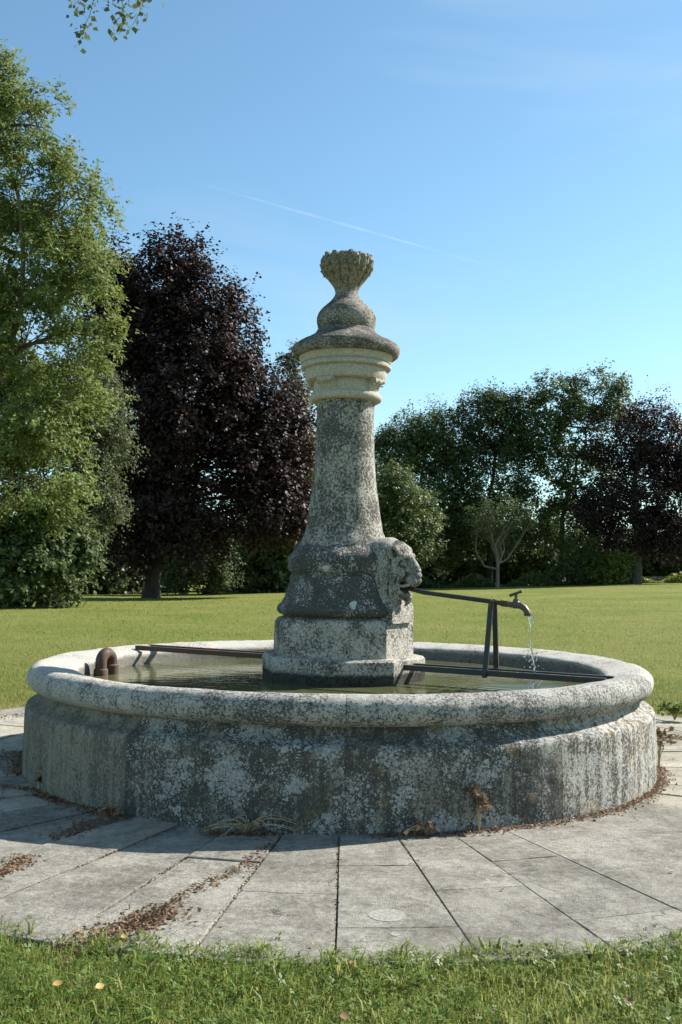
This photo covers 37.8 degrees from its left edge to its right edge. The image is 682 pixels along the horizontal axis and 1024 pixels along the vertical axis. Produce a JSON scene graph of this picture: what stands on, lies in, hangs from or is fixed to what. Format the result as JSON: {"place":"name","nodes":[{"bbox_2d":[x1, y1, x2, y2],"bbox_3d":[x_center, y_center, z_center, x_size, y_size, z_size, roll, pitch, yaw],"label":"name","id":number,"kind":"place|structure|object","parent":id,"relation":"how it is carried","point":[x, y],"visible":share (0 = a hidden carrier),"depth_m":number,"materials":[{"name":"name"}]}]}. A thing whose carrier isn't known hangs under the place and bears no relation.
{"place":"outdoors","nodes":[
{"label":"outdoors","id":0,"kind":"place"},
{"bbox_2d":[217,843,338,953],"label":"soil","id":1,"kind":"structure","parent":0,"point":[336,908],"depth_m":3.61,"materials":[{"name":"brown soil"}]},
{"bbox_2d":[0,707,681,968],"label":"pavement","id":2,"kind":"structure","parent":0,"point":[607,877],"depth_m":3.88,"materials":[{"name":"stone"}]},
{"bbox_2d":[0,749,22,776],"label":"leaf litter","id":3,"kind":"object","parent":2,"relation":"on","point":[17,771],"visible":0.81,"depth_m":6.19,"materials":[{"name":"plant"}]},
{"bbox_2d":[2,713,22,719],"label":"leaf litter","id":4,"kind":"object","parent":2,"relation":"on","point":[12,716],"visible":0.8,"depth_m":8.10,"materials":[{"name":"brown plant"}]},
{"bbox_2d":[0,852,48,879],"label":"leaf litter","id":5,"kind":"object","parent":2,"relation":"on","point":[5,870],"visible":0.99,"depth_m":4.04,"materials":[{"name":"brown plant"}]},
{"bbox_2d":[34,766,42,789],"bbox_3d":[-1.643,1.446,5.413,0.072,0.135,0.062,2,-4,-17],"label":"dry weed","id":6,"kind":"object","parent":2,"relation":"on","point":[38,775],"visible":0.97,"depth_m":5.41,"materials":[{"name":"brown plant"}]},
{"bbox_2d":[0,784,132,821],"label":"leaf litter","id":7,"kind":"object","parent":2,"relation":"on","point":[59,799],"visible":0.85,"depth_m":5.16,"materials":[{"name":"brown plant"}]},
{"bbox_2d":[39,815,111,841],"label":"leaf litter","id":8,"kind":"object","parent":2,"relation":"on","point":[88,825],"visible":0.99,"depth_m":4.62,"materials":[{"name":"brown plant"}]},
{"bbox_2d":[96,801,119,820],"bbox_3d":[-1.122,1.434,4.774,0.127,0.095,0.090,2,-4,-28],"label":"dry weed","id":9,"kind":"object","parent":2,"relation":"on","point":[108,812],"visible":1,"depth_m":4.77,"materials":[{"name":"brown plant"}]},
{"bbox_2d":[41,901,201,970],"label":"leaf litter","id":10,"kind":"object","parent":2,"relation":"on","point":[140,921],"visible":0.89,"depth_m":3.36,"materials":[{"name":"brown plant"}]},
{"bbox_2d":[155,839,275,913],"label":"leaf litter","id":11,"kind":"object","parent":2,"relation":"on","point":[171,902],"visible":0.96,"depth_m":3.90,"materials":[{"name":"brown plant"}]},
{"bbox_2d":[201,829,283,836],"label":"leaf litter","id":12,"kind":"object","parent":2,"relation":"on","point":[245,833],"visible":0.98,"depth_m":4.55,"materials":[{"name":"brown plant"}]},
{"bbox_2d":[199,815,301,836],"bbox_3d":[-0.410,1.428,4.455,0.464,0.085,0.291,1,-4,0],"label":"dry weed","id":13,"kind":"object","parent":2,"relation":"on","point":[248,827],"visible":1,"depth_m":4.54,"materials":[{"name":"beige plant"}]},
{"bbox_2d":[22,640,656,835],"bbox_3d":[-0.006,1.316,6.592,3.999,0.683,3.999,1,-4,0],"label":"stone basin","id":14,"kind":"object","parent":2,"relation":"on","point":[335,764],"visible":0.77,"depth_m":4.79,"materials":[{"name":"grey stone"}]},
{"bbox_2d":[93,648,118,675],"bbox_3d":[-1.571,1.048,6.664,0.100,0.280,0.210,-1,-4,26],"label":"overflow pipe","id":15,"kind":"object","parent":14,"relation":"attached to","point":[106,664],"visible":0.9,"depth_m":6.62,"materials":[{"name":"metal"}]},
{"bbox_2d":[135,645,262,658],"bbox_3d":[-0.978,1.007,7.153,1.330,0.034,0.034,-2,-4,32],"label":"iron rail","id":16,"kind":"object","parent":14,"relation":"attached to","point":[201,651],"visible":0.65,"depth_m":7.16,"materials":[{"name":"black metal"}]},
{"bbox_2d":[148,644,264,652],"bbox_3d":[-0.905,1.015,7.268,1.330,0.034,0.034,-2,-4,32],"label":"iron rail","id":17,"kind":"object","parent":14,"relation":"attached to","point":[207,648],"visible":0.35,"depth_m":7.31,"materials":[{"name":"black metal"}]},
{"bbox_2d":[86,658,583,693],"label":"water","id":18,"kind":"structure","parent":14,"relation":"in","point":[237,674],"depth_m":6.45,"materials":[{"name":"green liquid"}]},
{"bbox_2d":[262,249,424,686],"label":"fountain column","id":19,"kind":"structure","parent":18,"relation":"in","point":[345,608],"depth_m":6.42,"materials":[{"name":"stone"}]},
{"bbox_2d":[524,616,543,689],"bbox_3d":[1.145,0.845,5.904,0.115,0.462,0.125,1,-4,0],"label":"water jet","id":20,"kind":"object","parent":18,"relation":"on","point":[534,685],"visible":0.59,"depth_m":5.91},
{"bbox_2d":[403,665,606,682],"bbox_3d":[0.927,0.967,5.956,1.330,0.034,0.034,-2,-4,32],"label":"iron rail","id":21,"kind":"object","parent":14,"relation":"attached to","point":[525,675],"visible":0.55,"depth_m":5.90,"materials":[{"name":"black metal"}]},
{"bbox_2d":[482,598,498,677],"bbox_3d":[0.917,0.762,6.057,0.047,0.479,0.208,-2,-4,32],"label":"pipe support","id":22,"kind":"object","parent":21,"relation":"on","point":[492,618],"visible":1,"depth_m":6.03,"materials":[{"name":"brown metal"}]},
{"bbox_2d":[400,587,531,615],"bbox_3d":[0.756,0.547,6.179,0.903,0.169,0.054,-2,-4,33],"label":"tap pipe","id":23,"kind":"object","parent":22,"relation":"attached to","point":[516,603],"visible":0.95,"depth_m":6.10,"materials":[{"name":"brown metal"}]},
{"bbox_2d":[414,663,613,678],"bbox_3d":[0.999,0.975,6.071,1.330,0.034,0.034,-2,-4,32],"label":"iron rail","id":24,"kind":"object","parent":14,"relation":"attached to","point":[530,671],"visible":0.4,"depth_m":6.01,"materials":[{"name":"black metal"}]},
{"bbox_2d":[4,802,674,945],"bbox_3d":[0.291,1.470,4.264,4.708,0.015,2.110,1,-4,0],"label":"joint debris","id":25,"kind":"object","parent":2,"relation":"on","point":[338,859],"visible":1,"depth_m":4.07,"materials":[{"name":"brown soil"}]},
{"bbox_2d":[402,819,439,834],"bbox_3d":[0.357,1.447,4.563,0.194,0.076,0.105,2,-4,-17],"label":"dry weed","id":26,"kind":"object","parent":2,"relation":"on","point":[427,829],"visible":1,"depth_m":4.57,"materials":[{"name":"brown plant"}]},
{"bbox_2d":[464,783,493,830],"bbox_3d":[0.644,1.381,4.669,0.139,0.223,0.063,1,-4,0],"label":"dry weed","id":27,"kind":"object","parent":2,"relation":"on","point":[482,798],"visible":1,"depth_m":4.67,"materials":[{"name":"brown plant"}]},
{"bbox_2d":[367,813,600,839],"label":"leaf litter","id":28,"kind":"object","parent":2,"relation":"on","point":[494,829],"visible":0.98,"depth_m":4.68,"materials":[{"name":"brown plant"}]},
{"bbox_2d":[583,753,676,821],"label":"leaf litter","id":29,"kind":"object","parent":2,"relation":"on","point":[660,778],"visible":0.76,"depth_m":5.44,"materials":[{"name":"brown plant"}]},
{"bbox_2d":[656,726,676,766],"bbox_3d":[2.030,1.476,6.268,0.161,0.262,0.069,1,-4,0],"label":"dry weed","id":30,"kind":"object","parent":2,"relation":"on","point":[663,735],"visible":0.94,"depth_m":6.27,"materials":[{"name":"brown plant"}]},
{"bbox_2d":[651,701,681,719],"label":"green weed","id":31,"kind":"object","parent":2,"relation":"on","point":[674,710],"visible":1,"depth_m":8.31,"materials":[{"name":"green plant"}]},
{"bbox_2d":[656,732,681,741],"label":"leaf litter","id":32,"kind":"object","parent":2,"relation":"on","point":[674,737],"visible":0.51,"depth_m":7.38,"materials":[{"name":"brown plant"}]},
{"bbox_2d":[0,583,681,1023],"bbox_3d":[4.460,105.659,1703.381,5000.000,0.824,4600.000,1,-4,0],"label":"lawn","id":33,"kind":"structure","parent":0,"point":[654,593],"depth_m":22.17,"materials":[{"name":"green plant"}]},
{"bbox_2d":[0,467,114,607],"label":"maple bush","id":34,"kind":"object","parent":33,"relation":"on","point":[48,570],"visible":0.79,"depth_m":31.64,"materials":[{"name":"green plant"}]},
{"bbox_2d":[0,38,145,551],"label":"ash tree","id":35,"kind":"object","parent":33,"relation":"on","point":[28,379],"visible":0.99,"depth_m":31.78,"materials":[{"name":"green plant"}]},
{"bbox_2d":[0,336,148,600],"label":"weeping tree","id":36,"kind":"object","parent":33,"relation":"on","point":[105,451],"visible":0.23,"depth_m":35.29,"materials":[{"name":"green plant"}]},
{"bbox_2d":[61,512,164,593],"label":"dark bush","id":37,"kind":"object","parent":33,"relation":"on","point":[110,581],"visible":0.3,"depth_m":51.50,"materials":[{"name":"green plant"}]},
{"bbox_2d":[66,0,163,53],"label":"birch tree","id":38,"kind":"object","parent":33,"relation":"on","point":[123,16],"visible":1,"depth_m":6.44,"materials":[{"name":"green plant"}]},
{"bbox_2d":[103,552,209,592],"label":"dark bush","id":39,"kind":"object","parent":33,"relation":"on","point":[161,589],"visible":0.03,"depth_m":57.55,"materials":[{"name":"green plant"}]},
{"bbox_2d":[59,212,316,597],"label":"purple maple","id":40,"kind":"object","parent":33,"relation":"on","point":[208,409],"visible":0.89,"depth_m":43.52,"materials":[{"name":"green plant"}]},
{"bbox_2d":[160,522,247,594],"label":"grey bush","id":41,"kind":"object","parent":33,"relation":"on","point":[221,574],"visible":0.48,"depth_m":49.10,"materials":[{"name":"green plant"}]},
{"bbox_2d":[189,487,267,590],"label":"dark bush","id":42,"kind":"object","parent":33,"relation":"on","point":[226,540],"depth_m":59.65,"materials":[{"name":"green plant"}]},
{"bbox_2d":[206,519,292,592],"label":"dark bush","id":43,"kind":"object","parent":33,"relation":"on","point":[266,582],"visible":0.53,"depth_m":52.46,"materials":[{"name":"green plant"}]},
{"bbox_2d":[236,417,315,573],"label":"yellow green tree","id":44,"kind":"object","parent":33,"relation":"on","point":[287,550],"visible":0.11,"depth_m":52.85,"materials":[{"name":"green plant"}]},
{"bbox_2d":[264,338,315,477],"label":"larch tree","id":45,"kind":"object","parent":33,"relation":"on","point":[297,371],"visible":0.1,"depth_m":58.76,"materials":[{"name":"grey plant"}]},
{"bbox_2d":[28,511,646,578],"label":"wood","id":46,"kind":"object","parent":33,"relation":"on","point":[459,574],"depth_m":91.62,"materials":[{"name":"green plant"}]},
{"bbox_2d":[0,914,681,1023],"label":"lawn grass","id":47,"kind":"structure","parent":33,"relation":"on","point":[512,982],"depth_m":2.89,"materials":[{"name":"green plant"}]},
{"bbox_2d":[51,980,62,985],"bbox_3d":[-0.801,1.327,2.806,0.031,0.010,0.018,1,-4,-3],"label":"fallen leaf","id":48,"kind":"object","parent":47,"relation":"on","point":[57,982],"visible":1,"depth_m":2.81,"materials":[{"name":"yellow plant"}]},
{"bbox_2d":[94,983,103,988],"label":"fallen leaf","id":49,"kind":"object","parent":47,"relation":"on","point":[99,986],"visible":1,"depth_m":2.78,"materials":[{"name":"yellow plant"}]},
{"bbox_2d":[338,1012,348,1018],"bbox_3d":[0.008,1.325,2.617,0.030,0.012,0.015,4,-5,-44],"label":"fallen leaf","id":50,"kind":"object","parent":47,"relation":"on","point":[343,1015],"visible":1,"depth_m":2.62,"materials":[{"name":"brown plant"}]},
{"bbox_2d":[622,997,632,1002],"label":"fallen leaf","id":51,"kind":"object","parent":47,"relation":"on","point":[628,999],"visible":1,"depth_m":2.75,"materials":[{"name":"brown plant"}]},
{"bbox_2d":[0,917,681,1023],"bbox_3d":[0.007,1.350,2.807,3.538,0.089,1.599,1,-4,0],"label":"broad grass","id":52,"kind":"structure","parent":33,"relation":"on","point":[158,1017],"depth_m":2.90,"materials":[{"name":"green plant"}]},
{"bbox_2d":[375,456,449,569],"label":"field tree","id":53,"kind":"object","parent":33,"relation":"on","point":[403,521],"visible":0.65,"depth_m":55.90,"materials":[{"name":"green plant"}]},
{"bbox_2d":[374,393,493,581],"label":"tree","id":54,"kind":"object","parent":33,"relation":"on","point":[417,447],"visible":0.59,"depth_m":65.86,"materials":[{"name":"green plant"}]},
{"bbox_2d":[421,541,465,585],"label":"hedge bush","id":55,"kind":"object","parent":33,"relation":"on","point":[447,580],"visible":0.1,"depth_m":69.56,"materials":[{"name":"green plant"}]},
{"bbox_2d":[423,528,516,583],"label":"hedge bush","id":56,"kind":"object","parent":33,"relation":"on","point":[468,569],"visible":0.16,"depth_m":70.86,"materials":[{"name":"green plant"}]},
{"bbox_2d":[423,376,554,581],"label":"tree","id":57,"kind":"object","parent":33,"relation":"on","point":[501,446],"visible":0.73,"depth_m":65.80,"materials":[{"name":"green plant"}]},
{"bbox_2d":[461,490,549,587],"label":"tree","id":58,"kind":"object","parent":33,"relation":"on","point":[505,530],"visible":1,"depth_m":58.58,"materials":[{"name":"green plant"}]},
{"bbox_2d":[472,511,574,583],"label":"hedge bush","id":59,"kind":"object","parent":33,"relation":"on","point":[524,567],"visible":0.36,"depth_m":70.93,"materials":[{"name":"green plant"}]},
{"bbox_2d":[414,570,634,587],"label":"long grass","id":60,"kind":"structure","parent":33,"relation":"on","point":[470,581],"depth_m":62.94,"materials":[{"name":"green plant"}]},
{"bbox_2d":[527,507,616,579],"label":"hedge bush","id":61,"kind":"object","parent":33,"relation":"on","point":[566,535],"visible":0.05,"depth_m":73.58,"materials":[{"name":"green plant"}]},
{"bbox_2d":[538,532,607,584],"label":"elder shrub","id":62,"kind":"object","parent":33,"relation":"on","point":[571,575],"visible":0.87,"depth_m":62.27,"materials":[{"name":"green plant"}]},
{"bbox_2d":[508,358,642,582],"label":"tree","id":63,"kind":"object","parent":33,"relation":"on","point":[567,416],"visible":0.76,"depth_m":66.31,"materials":[{"name":"green plant"}]},
{"bbox_2d":[583,547,638,584],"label":"hazel shrub","id":64,"kind":"object","parent":33,"relation":"on","point":[618,565],"visible":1,"depth_m":61.23,"materials":[{"name":"green plant"}]},
{"bbox_2d":[559,375,681,583],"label":"purple tree","id":65,"kind":"object","parent":33,"relation":"on","point":[657,457],"visible":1,"depth_m":62.89,"materials":[{"name":"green plant"}]},
{"bbox_2d":[573,523,676,580],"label":"hedge bush","id":66,"kind":"object","parent":33,"relation":"on","point":[646,567],"visible":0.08,"depth_m":73.15,"materials":[{"name":"green plant"}]},
{"bbox_2d":[642,576,675,582],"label":"wall","id":67,"kind":"structure","parent":33,"relation":"on","point":[653,578],"depth_m":68.30,"materials":[{"name":"stone"}]},
{"bbox_2d":[642,571,681,582],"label":"wall plants","id":68,"kind":"object","parent":33,"relation":"on","point":[675,576],"depth_m":67.24,"materials":[{"name":"green plant"}]},
{"bbox_2d":[646,527,681,576],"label":"hedge bush","id":69,"kind":"object","parent":33,"relation":"on","point":[668,570],"visible":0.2,"depth_m":73.18,"materials":[{"name":"green plant"}]},
{"bbox_2d":[0,0,681,543],"label":"sky","id":70,"kind":"structure","parent":0,"point":[509,172],"materials":[{"name":"blue"}]}
]}

